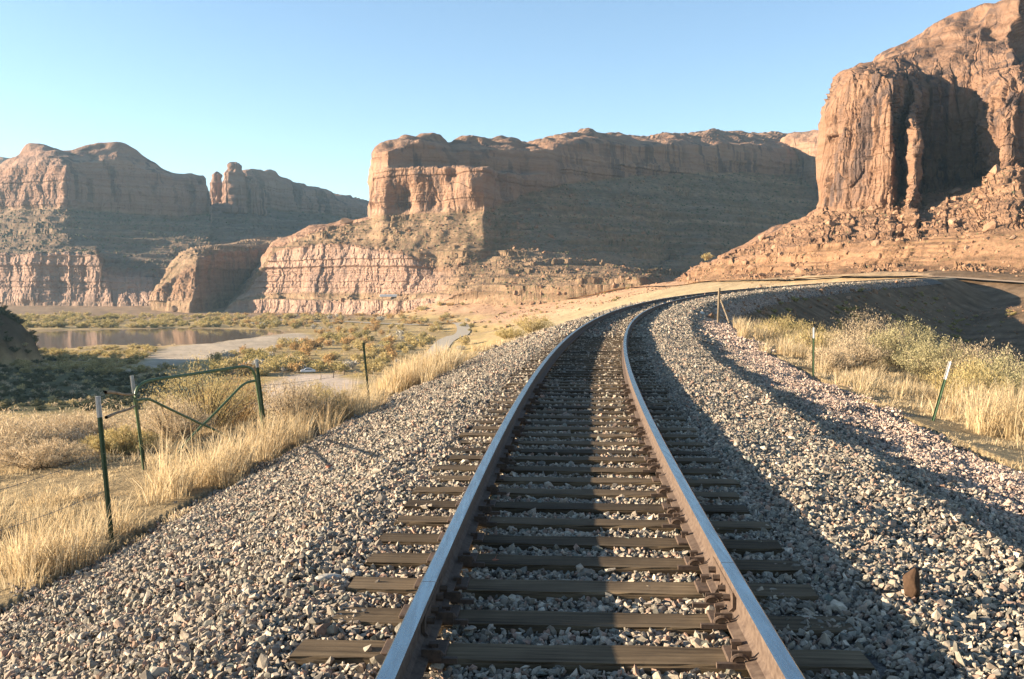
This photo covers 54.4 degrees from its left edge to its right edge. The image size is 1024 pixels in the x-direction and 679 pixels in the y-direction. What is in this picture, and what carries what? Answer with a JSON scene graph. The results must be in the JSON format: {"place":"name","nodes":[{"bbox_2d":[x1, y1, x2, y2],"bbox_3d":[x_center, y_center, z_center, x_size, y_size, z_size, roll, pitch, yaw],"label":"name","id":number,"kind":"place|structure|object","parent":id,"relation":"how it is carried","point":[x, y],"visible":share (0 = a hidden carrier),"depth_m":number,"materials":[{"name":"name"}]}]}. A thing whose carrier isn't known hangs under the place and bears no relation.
{"place":"outdoors","nodes":[
{"label":"outdoors","id":0,"kind":"place"},
{"bbox_2d":[0,142,212,306],"bbox_3d":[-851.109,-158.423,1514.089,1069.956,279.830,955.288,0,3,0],"label":"ridge","id":1,"kind":"structure","parent":0,"point":[113,178],"depth_m":1349.63,"materials":[{"name":"stone"}]},
{"bbox_2d":[29,328,283,348],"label":"river","id":2,"kind":"structure","parent":0,"point":[61,339],"depth_m":553.86,"materials":[{"name":"brown liquid"}]},
{"bbox_2d":[207,169,368,244],"bbox_3d":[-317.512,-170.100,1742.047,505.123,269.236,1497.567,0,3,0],"label":"ridge","id":3,"kind":"structure","parent":0,"point":[284,196],"depth_m":1782.62,"materials":[{"name":"stone"}]},
{"bbox_2d":[209,162,266,215],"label":"rock fin","id":4,"kind":"object","parent":3,"relation":"on","point":[236,190],"visible":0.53,"depth_m":1626.36,"materials":[{"name":"stone"}]},
{"bbox_2d":[341,321,469,363],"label":"road","id":5,"kind":"structure","parent":0,"point":[461,331],"depth_m":508.84,"materials":[{"name":"grey soil"}]},
{"bbox_2d":[0,0,999,200],"label":"sky","id":6,"kind":"structure","parent":0,"point":[303,91],"materials":[{"name":"blue"}]},
{"bbox_2d":[0,270,1023,613],"bbox_3d":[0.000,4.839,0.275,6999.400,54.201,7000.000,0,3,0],"label":"ground","id":7,"kind":"structure","parent":0,"point":[984,296],"depth_m":234.11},
{"bbox_2d":[0,302,55,366],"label":"thicket","id":8,"kind":"object","parent":7,"relation":"on","point":[9,315],"visible":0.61,"depth_m":368.85,"materials":[{"name":"green plant"}]},
{"bbox_2d":[0,420,65,456],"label":"brush","id":9,"kind":"object","parent":7,"relation":"on","point":[42,434],"visible":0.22,"depth_m":16.64,"materials":[{"name":"beige plant"}]},
{"bbox_2d":[0,431,71,463],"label":"dead brush","id":10,"kind":"object","parent":7,"relation":"on","point":[14,444],"visible":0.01,"depth_m":15.54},
{"bbox_2d":[0,436,95,469],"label":"brush","id":11,"kind":"object","parent":7,"relation":"on","point":[51,456],"visible":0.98,"depth_m":14.52,"materials":[{"name":"beige plant"}]},
{"bbox_2d":[0,423,106,455],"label":"dead brush","id":12,"kind":"object","parent":7,"relation":"on","point":[76,436],"visible":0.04,"depth_m":17.27,"materials":[{"name":"plant"}]},
{"bbox_2d":[42,412,118,441],"bbox_3d":[-7.889,1.637,18.204,1.440,0.696,1.438,-1,3,-16],"label":"brush","id":13,"kind":"object","parent":7,"relation":"on","point":[107,425],"visible":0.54,"depth_m":18.00,"materials":[{"name":"beige plant"}]},
{"bbox_2d":[0,400,165,460],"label":"dead brush","id":14,"kind":"object","parent":7,"relation":"on","point":[13,423],"visible":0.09,"depth_m":17.09,"materials":[{"name":"plant"}]},
{"bbox_2d":[13,341,157,371],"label":"reeds","id":15,"kind":"object","parent":7,"relation":"on","point":[133,350],"visible":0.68,"depth_m":379.58,"materials":[{"name":"green plant"}]},
{"bbox_2d":[0,365,176,410],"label":"thicket","id":16,"kind":"object","parent":7,"relation":"on","point":[16,393],"visible":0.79,"depth_m":269.88,"materials":[{"name":"green plant"}]},
{"bbox_2d":[9,326,177,374],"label":"reeds","id":17,"kind":"object","parent":7,"relation":"on","point":[109,369],"visible":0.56,"depth_m":342.34,"materials":[{"name":"green plant"}]},
{"bbox_2d":[95,396,113,542],"bbox_3d":[-3.996,1.395,9.777,0.172,1.686,0.055,0,3,0],"label":"fence post","id":18,"kind":"object","parent":7,"relation":"on","point":[102,448],"visible":0.94,"depth_m":9.77,"materials":[{"name":"metal"}]},
{"bbox_2d":[0,453,104,531],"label":"wire fence","id":19,"kind":"object","parent":18,"relation":"attached to","point":[51,475],"visible":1,"depth_m":9.38,"materials":[{"name":"metal"}]},
{"bbox_2d":[80,424,162,455],"bbox_3d":[-6.125,1.580,15.639,1.277,0.595,1.188,0,3,0],"label":"brush","id":20,"kind":"object","parent":7,"relation":"on","point":[123,443],"visible":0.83,"depth_m":15.55,"materials":[{"name":"yellow plant"}]},
{"bbox_2d":[130,375,146,469],"bbox_3d":[-5.171,1.358,13.832,0.251,1.721,0.055,0,3,0],"label":"fence post","id":21,"kind":"object","parent":7,"relation":"on","point":[133,390],"visible":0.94,"depth_m":13.82,"materials":[{"name":"metal"}]},
{"bbox_2d":[104,391,134,395],"bbox_3d":[-4.644,0.641,11.855,0.034,0.479,3.978,-1,3,-17],"label":"pole","id":22,"kind":"object","parent":21,"relation":"attached to","point":[114,392],"visible":1,"depth_m":11.10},
{"bbox_2d":[105,405,135,418],"bbox_3d":[-4.636,0.846,11.867,0.034,0.384,3.973,-1,3,-17],"label":"pole","id":23,"kind":"object","parent":21,"relation":"attached to","point":[113,414],"visible":1,"depth_m":11.04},
{"bbox_2d":[134,365,263,469],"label":"gate","id":24,"kind":"structure","parent":21,"relation":"attached to","point":[191,374],"depth_m":14.63,"materials":[{"name":"metal"}]},
{"bbox_2d":[12,312,300,328],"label":"thicket","id":25,"kind":"object","parent":7,"relation":"on","point":[215,322],"visible":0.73,"depth_m":688.85,"materials":[{"name":"green plant"}]},
{"bbox_2d":[123,393,217,442],"bbox_3d":[-5.661,1.309,16.594,1.534,0.892,1.461,0,3,0],"label":"brush","id":26,"kind":"object","parent":7,"relation":"on","point":[175,421],"visible":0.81,"depth_m":16.47,"materials":[{"name":"beige plant"}]},
{"bbox_2d":[18,310,331,327],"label":"thicket","id":27,"kind":"object","parent":7,"relation":"on","point":[143,315],"visible":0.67,"depth_m":753.84,"materials":[{"name":"green plant"}]},
{"bbox_2d":[139,352,270,430],"bbox_3d":[-5.638,0.974,18.060,2.401,1.557,2.245,-2,4,-34],"label":"rabbitbrush","id":28,"kind":"object","parent":7,"relation":"on","point":[214,406],"visible":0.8,"depth_m":17.95,"materials":[{"name":"beige plant"}]},
{"bbox_2d":[206,352,220,361],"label":"shrub","id":29,"kind":"object","parent":7,"relation":"on","point":[216,356],"visible":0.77,"depth_m":369.56,"materials":[{"name":"green plant"}]},
{"bbox_2d":[148,236,286,312],"bbox_3d":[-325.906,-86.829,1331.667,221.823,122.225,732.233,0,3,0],"label":"rock bench","id":30,"kind":"object","parent":7,"relation":"on","point":[201,278],"visible":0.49,"depth_m":1038.25,"materials":[{"name":"red stone"}]},
{"bbox_2d":[208,362,229,375],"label":"shrub","id":31,"kind":"object","parent":7,"relation":"on","point":[220,372],"visible":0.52,"depth_m":314.30,"materials":[{"name":"green plant"}]},
{"bbox_2d":[207,361,233,375],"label":"shrub","id":32,"kind":"object","parent":7,"relation":"on","point":[225,365],"visible":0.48,"depth_m":317.38,"materials":[{"name":"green plant"}]},
{"bbox_2d":[217,357,234,365],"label":"shrub","id":33,"kind":"object","parent":7,"relation":"on","point":[228,361],"visible":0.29,"depth_m":338.19,"materials":[{"name":"green plant"}]},
{"bbox_2d":[183,373,273,427],"bbox_3d":[-5.752,1.329,20.631,2.120,1.467,1.953,0,3,0],"label":"brush","id":34,"kind":"object","parent":7,"relation":"on","point":[243,415],"visible":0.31,"depth_m":20.52,"materials":[{"name":"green plant"}]},
{"bbox_2d":[222,351,234,360],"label":"shrub","id":35,"kind":"object","parent":7,"relation":"on","point":[225,355],"visible":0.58,"depth_m":372.38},
{"bbox_2d":[228,356,243,365],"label":"shrub","id":36,"kind":"object","parent":7,"relation":"on","point":[235,362],"visible":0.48,"depth_m":341.44,"materials":[{"name":"green plant"}]},
{"bbox_2d":[0,306,474,406],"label":"valley grass","id":37,"kind":"structure","parent":7,"relation":"on","point":[86,381],"depth_m":309.98,"materials":[{"name":"beige plant"}]},
{"bbox_2d":[233,362,250,375],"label":"shrub","id":38,"kind":"object","parent":7,"relation":"on","point":[242,370],"visible":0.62,"depth_m":317.36,"materials":[{"name":"orange plant"}]},
{"bbox_2d":[241,347,253,356],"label":"shrub","id":39,"kind":"object","parent":7,"relation":"on","point":[248,351],"visible":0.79,"depth_m":397.05,"materials":[{"name":"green plant"}]},
{"bbox_2d":[244,360,260,375],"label":"shrub","id":40,"kind":"object","parent":7,"relation":"on","point":[249,371],"visible":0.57,"depth_m":317.69,"materials":[{"name":"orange plant"}]},
{"bbox_2d":[255,359,265,428],"bbox_3d":[-3.947,1.173,15.774,0.242,1.726,0.055,0,3,0],"label":"fence post","id":41,"kind":"object","parent":7,"relation":"on","point":[259,381],"visible":0.63,"depth_m":15.76,"materials":[{"name":"metal"}]},
{"bbox_2d":[259,362,274,372],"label":"shrub","id":42,"kind":"object","parent":7,"relation":"on","point":[265,367],"visible":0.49,"depth_m":324.24,"materials":[{"name":"yellow plant"}]},
{"bbox_2d":[257,352,277,361],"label":"shrub","id":43,"kind":"object","parent":7,"relation":"on","point":[263,357],"visible":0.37,"depth_m":355.28,"materials":[{"name":"green plant"}]},
{"bbox_2d":[267,362,279,371],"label":"shrub","id":44,"kind":"object","parent":7,"relation":"on","point":[276,367],"visible":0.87,"depth_m":328.64,"materials":[{"name":"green plant"}]},
{"bbox_2d":[275,337,289,346],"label":"shrub","id":45,"kind":"object","parent":7,"relation":"on","point":[283,342],"visible":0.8,"depth_m":459.82,"materials":[{"name":"yellow plant"}]},
{"bbox_2d":[250,375,334,429],"bbox_3d":[-3.833,1.128,17.437,1.398,1.079,1.559,-3,4,-43],"label":"brush","id":46,"kind":"object","parent":7,"relation":"on","point":[290,403],"visible":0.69,"depth_m":17.27,"materials":[{"name":"beige plant"}]},
{"bbox_2d":[286,337,303,345],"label":"shrub","id":47,"kind":"object","parent":7,"relation":"on","point":[291,341],"visible":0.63,"depth_m":457.68,"materials":[{"name":"green plant"}]},
{"bbox_2d":[289,342,301,349],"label":"shrub","id":48,"kind":"object","parent":7,"relation":"on","point":[293,347],"visible":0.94,"depth_m":438.58,"materials":[{"name":"orange plant"}]},
{"bbox_2d":[287,361,304,372],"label":"shrub","id":49,"kind":"object","parent":7,"relation":"on","point":[294,368],"visible":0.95,"depth_m":327.62,"materials":[{"name":"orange plant"}]},
{"bbox_2d":[293,354,308,364],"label":"shrub","id":50,"kind":"object","parent":7,"relation":"on","point":[303,358],"visible":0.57,"depth_m":356.52,"materials":[{"name":"yellow plant"}]},
{"bbox_2d":[296,344,312,353],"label":"shrub","id":51,"kind":"object","parent":7,"relation":"on","point":[308,348],"visible":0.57,"depth_m":402.39,"materials":[{"name":"orange plant"}]},
{"bbox_2d":[311,359,327,370],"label":"shrub","id":52,"kind":"object","parent":7,"relation":"on","point":[320,367],"visible":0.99,"depth_m":331.97,"materials":[{"name":"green plant"}]},
{"bbox_2d":[284,378,359,418],"bbox_3d":[-3.547,1.148,18.417,1.397,0.843,1.354,-2,4,-26],"label":"rabbitbrush","id":53,"kind":"object","parent":7,"relation":"on","point":[328,391],"visible":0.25,"depth_m":18.38,"materials":[{"name":"beige plant"}]},
{"bbox_2d":[321,331,334,339],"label":"shrub","id":54,"kind":"object","parent":7,"relation":"on","point":[327,336],"visible":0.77,"depth_m":514.80,"materials":[{"name":"yellow plant"}]},
{"bbox_2d":[327,359,340,369],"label":"shrub","id":55,"kind":"object","parent":7,"relation":"on","point":[332,365],"visible":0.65,"depth_m":336.60,"materials":[{"name":"yellow plant"}]},
{"bbox_2d":[331,333,344,341],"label":"shrub","id":56,"kind":"object","parent":7,"relation":"on","point":[335,337],"visible":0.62,"depth_m":491.94,"materials":[{"name":"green plant"}]},
{"bbox_2d":[333,363,350,371],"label":"shrub","id":57,"kind":"object","parent":7,"relation":"on","point":[342,367],"visible":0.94,"depth_m":329.21,"materials":[{"name":"green plant"}]},
{"bbox_2d":[235,302,455,326],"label":"thicket","id":58,"kind":"object","parent":7,"relation":"on","point":[379,321],"visible":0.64,"depth_m":772.63,"materials":[{"name":"green plant"}]},
{"bbox_2d":[340,336,351,344],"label":"shrub","id":59,"kind":"object","parent":7,"relation":"on","point":[346,340],"visible":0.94,"depth_m":468.00,"materials":[{"name":"orange plant"}]},
{"bbox_2d":[342,357,358,368],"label":"shrub","id":60,"kind":"object","parent":7,"relation":"on","point":[351,363],"visible":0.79,"depth_m":340.49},
{"bbox_2d":[351,353,363,361],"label":"shrub","id":61,"kind":"object","parent":7,"relation":"on","point":[355,358],"visible":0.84,"depth_m":368.22,"materials":[{"name":"yellow plant"}]},
{"bbox_2d":[362,342,369,396],"bbox_3d":[-3.257,0.907,22.372,0.208,1.693,0.052,0,3,0],"label":"fence post","id":62,"kind":"object","parent":7,"relation":"on","point":[365,363],"visible":0.77,"depth_m":22.36,"materials":[{"name":"metal"}]},
{"bbox_2d":[359,361,379,373],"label":"shrub","id":63,"kind":"object","parent":7,"relation":"on","point":[369,366],"visible":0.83,"depth_m":321.71,"materials":[{"name":"green plant"}]},
{"bbox_2d":[365,343,381,353],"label":"shrub","id":64,"kind":"object","parent":7,"relation":"on","point":[376,349],"visible":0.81,"depth_m":412.42,"materials":[{"name":"yellow plant"}]},
{"bbox_2d":[372,360,386,371],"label":"shrub","id":65,"kind":"object","parent":7,"relation":"on","point":[381,366],"visible":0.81,"depth_m":331.70,"materials":[{"name":"yellow plant"}]},
{"bbox_2d":[374,357,389,365],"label":"shrub","id":66,"kind":"object","parent":7,"relation":"on","point":[383,359],"visible":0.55,"depth_m":354.20,"materials":[{"name":"green plant"}]},
{"bbox_2d":[379,350,392,359],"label":"shrub","id":67,"kind":"object","parent":7,"relation":"on","point":[387,356],"visible":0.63,"depth_m":371.81,"materials":[{"name":"yellow plant"}]},
{"bbox_2d":[381,343,396,351],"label":"shrub","id":68,"kind":"object","parent":7,"relation":"on","point":[389,347],"visible":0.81,"depth_m":423.93,"materials":[{"name":"orange plant"}]},
{"bbox_2d":[383,334,395,344],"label":"shrub","id":69,"kind":"object","parent":7,"relation":"on","point":[390,339],"visible":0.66,"depth_m":469.83,"materials":[{"name":"yellow plant"}]},
{"bbox_2d":[387,348,397,359],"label":"shrub","id":70,"kind":"object","parent":7,"relation":"on","point":[394,354],"visible":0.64,"depth_m":379.76,"materials":[{"name":"orange plant"}]},
{"bbox_2d":[395,341,407,349],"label":"shrub","id":71,"kind":"object","parent":7,"relation":"on","point":[398,345],"visible":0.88,"depth_m":438.50,"materials":[{"name":"green plant"}]},
{"bbox_2d":[412,339,428,347],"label":"shrub","id":72,"kind":"object","parent":7,"relation":"on","point":[420,344],"visible":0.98,"depth_m":454.10,"materials":[{"name":"yellow plant"}]},
{"bbox_2d":[417,334,431,344],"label":"shrub","id":73,"kind":"object","parent":7,"relation":"on","point":[422,337],"visible":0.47,"depth_m":475.01,"materials":[{"name":"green plant"}]},
{"bbox_2d":[457,335,469,344],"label":"shrub","id":74,"kind":"object","parent":7,"relation":"on","point":[466,340],"visible":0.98,"depth_m":433.98,"materials":[{"name":"yellow plant"}]},
{"bbox_2d":[492,326,527,339],"bbox_3d":[-0.061,-0.314,48.084,1.780,0.841,1.845,0,3,0],"label":"rabbitbrush","id":75,"kind":"object","parent":7,"relation":"on","point":[509,333],"visible":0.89,"depth_m":47.86,"materials":[{"name":"yellow plant"}]},
{"bbox_2d":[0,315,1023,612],"bbox_3d":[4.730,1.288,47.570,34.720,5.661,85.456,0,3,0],"label":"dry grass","id":76,"kind":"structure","parent":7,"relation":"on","point":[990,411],"depth_m":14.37,"materials":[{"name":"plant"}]},
{"bbox_2d":[0,169,1023,302],"bbox_3d":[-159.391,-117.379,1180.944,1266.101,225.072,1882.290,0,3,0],"label":"scrub","id":77,"kind":"object","parent":7,"relation":"on","point":[494,213],"visible":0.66,"depth_m":1157.80,"materials":[{"name":"green plant"}]},
{"bbox_2d":[0,278,1023,678],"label":"ballast bed","id":78,"kind":"object","parent":7,"relation":"on","point":[879,667],"visible":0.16,"depth_m":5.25,"materials":[{"name":"gravel"}]},
{"bbox_2d":[314,573,341,581],"bbox_3d":[-1.037,1.343,5.606,0.159,0.044,0.062,-1,3,-14],"label":"stone","id":79,"kind":"object","parent":78,"relation":"on","point":[319,578],"visible":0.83,"depth_m":5.58,"materials":[{"name":"stone"}]},
{"bbox_2d":[287,276,945,678],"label":"railway track","id":80,"kind":"structure","parent":78,"relation":"on","point":[415,648],"depth_m":5.91,"materials":[{"name":"wood"}]},
{"bbox_2d":[812,327,814,376],"bbox_3d":[6.615,0.580,21.851,0.060,1.688,0.055,0,3,0],"label":"fence post","id":81,"kind":"object","parent":78,"relation":"on","point":[813,341],"visible":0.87,"depth_m":21.83,"materials":[{"name":"metal"}]},
{"bbox_2d":[697,280,1023,543],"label":"ballast stones","id":82,"kind":"object","parent":78,"relation":"on","point":[968,464],"visible":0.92,"depth_m":14.02,"materials":[{"name":"gravel"}]},
{"bbox_2d":[903,567,919,598],"bbox_3d":[2.107,1.289,5.254,0.088,0.183,0.104,2,4,28],"label":"rock","id":83,"kind":"object","parent":78,"relation":"on","point":[911,581],"visible":0.94,"depth_m":5.21,"materials":[{"name":"stone"}]},
{"bbox_2d":[510,311,554,332],"bbox_3d":[1.118,-0.845,54.054,2.502,1.391,2.238,0,3,0],"label":"rabbitbrush","id":84,"kind":"object","parent":7,"relation":"on","point":[530,328],"visible":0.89,"depth_m":53.86,"materials":[{"name":"yellow plant"}]},
{"bbox_2d":[256,165,1023,358],"bbox_3d":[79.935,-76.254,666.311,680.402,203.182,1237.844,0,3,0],"label":"rubble","id":85,"kind":"object","parent":7,"relation":"on","point":[897,240],"visible":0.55,"depth_m":443.15,"materials":[{"name":"stone"}]},
{"bbox_2d":[701,253,714,259],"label":"shrub","id":86,"kind":"object","parent":7,"relation":"on","point":[705,256],"visible":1,"depth_m":587.72,"materials":[{"name":"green plant"}]},
{"bbox_2d":[717,288,729,323],"bbox_3d":[10.046,-1.601,47.062,0.189,1.681,1.057,-1,4,-22],"label":"wooden post","id":87,"kind":"object","parent":7,"relation":"on","point":[718,307],"visible":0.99,"depth_m":47.41,"materials":[{"name":"wood"}]},
{"bbox_2d":[752,312,807,340],"bbox_3d":[10.309,-0.482,38.031,2.177,1.208,2.352,1,4,24],"label":"rabbitbrush","id":88,"kind":"object","parent":7,"relation":"on","point":[781,324],"visible":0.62,"depth_m":37.90,"materials":[{"name":"yellow plant"}]},
{"bbox_2d":[783,322,847,349],"bbox_3d":[10.000,-0.116,33.077,2.102,1.183,2.254,2,4,29],"label":"rabbitbrush","id":89,"kind":"object","parent":7,"relation":"on","point":[806,337],"visible":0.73,"depth_m":32.96,"materials":[{"name":"yellow plant"}]},
{"bbox_2d":[805,346,863,374],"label":"brush","id":90,"kind":"object","parent":7,"relation":"on","point":[846,361],"visible":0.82,"depth_m":23.93,"materials":[{"name":"beige plant"}]},
{"bbox_2d":[815,330,893,369],"bbox_3d":[9.062,0.279,26.577,2.071,1.177,2.144,0,3,0],"label":"brush","id":91,"kind":"object","parent":7,"relation":"on","point":[857,351],"visible":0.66,"depth_m":26.35,"materials":[{"name":"yellow plant"}]},
{"bbox_2d":[821,306,910,363],"bbox_3d":[10.369,-0.140,29.000,2.923,1.869,2.781,0,3,0],"label":"brush","id":92,"kind":"object","parent":7,"relation":"on","point":[857,331],"visible":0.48,"depth_m":28.96,"materials":[{"name":"green plant"}]},
{"bbox_2d":[756,287,1016,356],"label":"thicket","id":93,"kind":"object","parent":7,"relation":"on","point":[855,307],"visible":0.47,"depth_m":155.01,"materials":[{"name":"green plant"}]},
{"bbox_2d":[859,314,942,371],"bbox_3d":[10.643,0.089,26.988,2.367,1.680,2.340,0,3,0],"label":"sagebrush","id":94,"kind":"object","parent":7,"relation":"on","point":[890,343],"visible":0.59,"depth_m":26.91,"materials":[{"name":"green plant"}]},
{"bbox_2d":[892,332,981,383],"bbox_3d":[10.471,0.477,24.521,2.113,1.336,2.144,3,4,40],"label":"sagebrush","id":95,"kind":"object","parent":7,"relation":"on","point":[929,355],"visible":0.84,"depth_m":24.38,"materials":[{"name":"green plant"}]},
{"bbox_2d":[931,361,951,420],"bbox_3d":[6.575,1.182,15.475,0.500,1.698,0.055,0,3,0],"label":"fence post","id":96,"kind":"object","parent":7,"relation":"on","point":[942,389],"visible":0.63,"depth_m":15.45,"materials":[{"name":"metal"}]},
{"bbox_2d":[919,353,1008,403],"bbox_3d":[8.936,0.821,19.576,1.674,1.109,1.868,0,3,0],"label":"brush","id":97,"kind":"object","parent":7,"relation":"on","point":[968,379],"visible":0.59,"depth_m":19.41,"materials":[{"name":"yellow plant"}]},
{"bbox_2d":[931,337,1023,383],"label":"brush","id":98,"kind":"object","parent":7,"relation":"on","point":[972,354],"visible":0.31,"depth_m":24.00,"materials":[{"name":"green plant"}]},
{"bbox_2d":[955,346,1023,398],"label":"sagebrush","id":99,"kind":"object","parent":7,"relation":"on","point":[998,362],"visible":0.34,"depth_m":20.43,"materials":[{"name":"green plant"}]},
{"bbox_2d":[983,361,1023,403],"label":"sagebrush","id":100,"kind":"object","parent":7,"relation":"on","point":[1017,381],"visible":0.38,"depth_m":19.21,"materials":[{"name":"green plant"}]},
{"bbox_2d":[224,128,818,315],"bbox_3d":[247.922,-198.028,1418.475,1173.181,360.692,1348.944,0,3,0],"label":"mesa","id":101,"kind":"structure","parent":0,"point":[422,175],"depth_m":989.68,"materials":[{"name":"red stone"}]},
{"bbox_2d":[340,218,352,223],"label":"boulder","id":102,"kind":"object","parent":101,"relation":"on","point":[346,221],"visible":1,"depth_m":992.53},
{"bbox_2d":[780,130,818,196],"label":"cliff","id":103,"kind":"structure","parent":101,"relation":"on","point":[804,145],"depth_m":1471.40,"materials":[{"name":"red stone"}]},
{"bbox_2d":[573,275,1023,297],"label":"dirt road","id":104,"kind":"structure","parent":0,"point":[800,278],"depth_m":375.48,"materials":[{"name":"soil"}]},
{"bbox_2d":[674,0,1023,282],"bbox_3d":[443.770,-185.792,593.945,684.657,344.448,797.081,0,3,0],"label":"cliff","id":105,"kind":"structure","parent":0,"point":[935,107],"depth_m":502.60,"materials":[{"name":"stone"}]},
{"bbox_2d":[948,188,961,194],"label":"boulder","id":106,"kind":"object","parent":105,"relation":"on","point":[954,191],"visible":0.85,"depth_m":480.11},
{"bbox_2d":[983,221,997,231],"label":"boulder","id":107,"kind":"object","parent":105,"relation":"on","point":[991,225],"visible":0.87,"depth_m":351.69,"materials":[{"name":"stone"}]},
{"bbox_2d":[989,164,1000,173],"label":"boulder","id":108,"kind":"object","parent":105,"relation":"on","point":[996,168],"visible":0.73,"depth_m":453.60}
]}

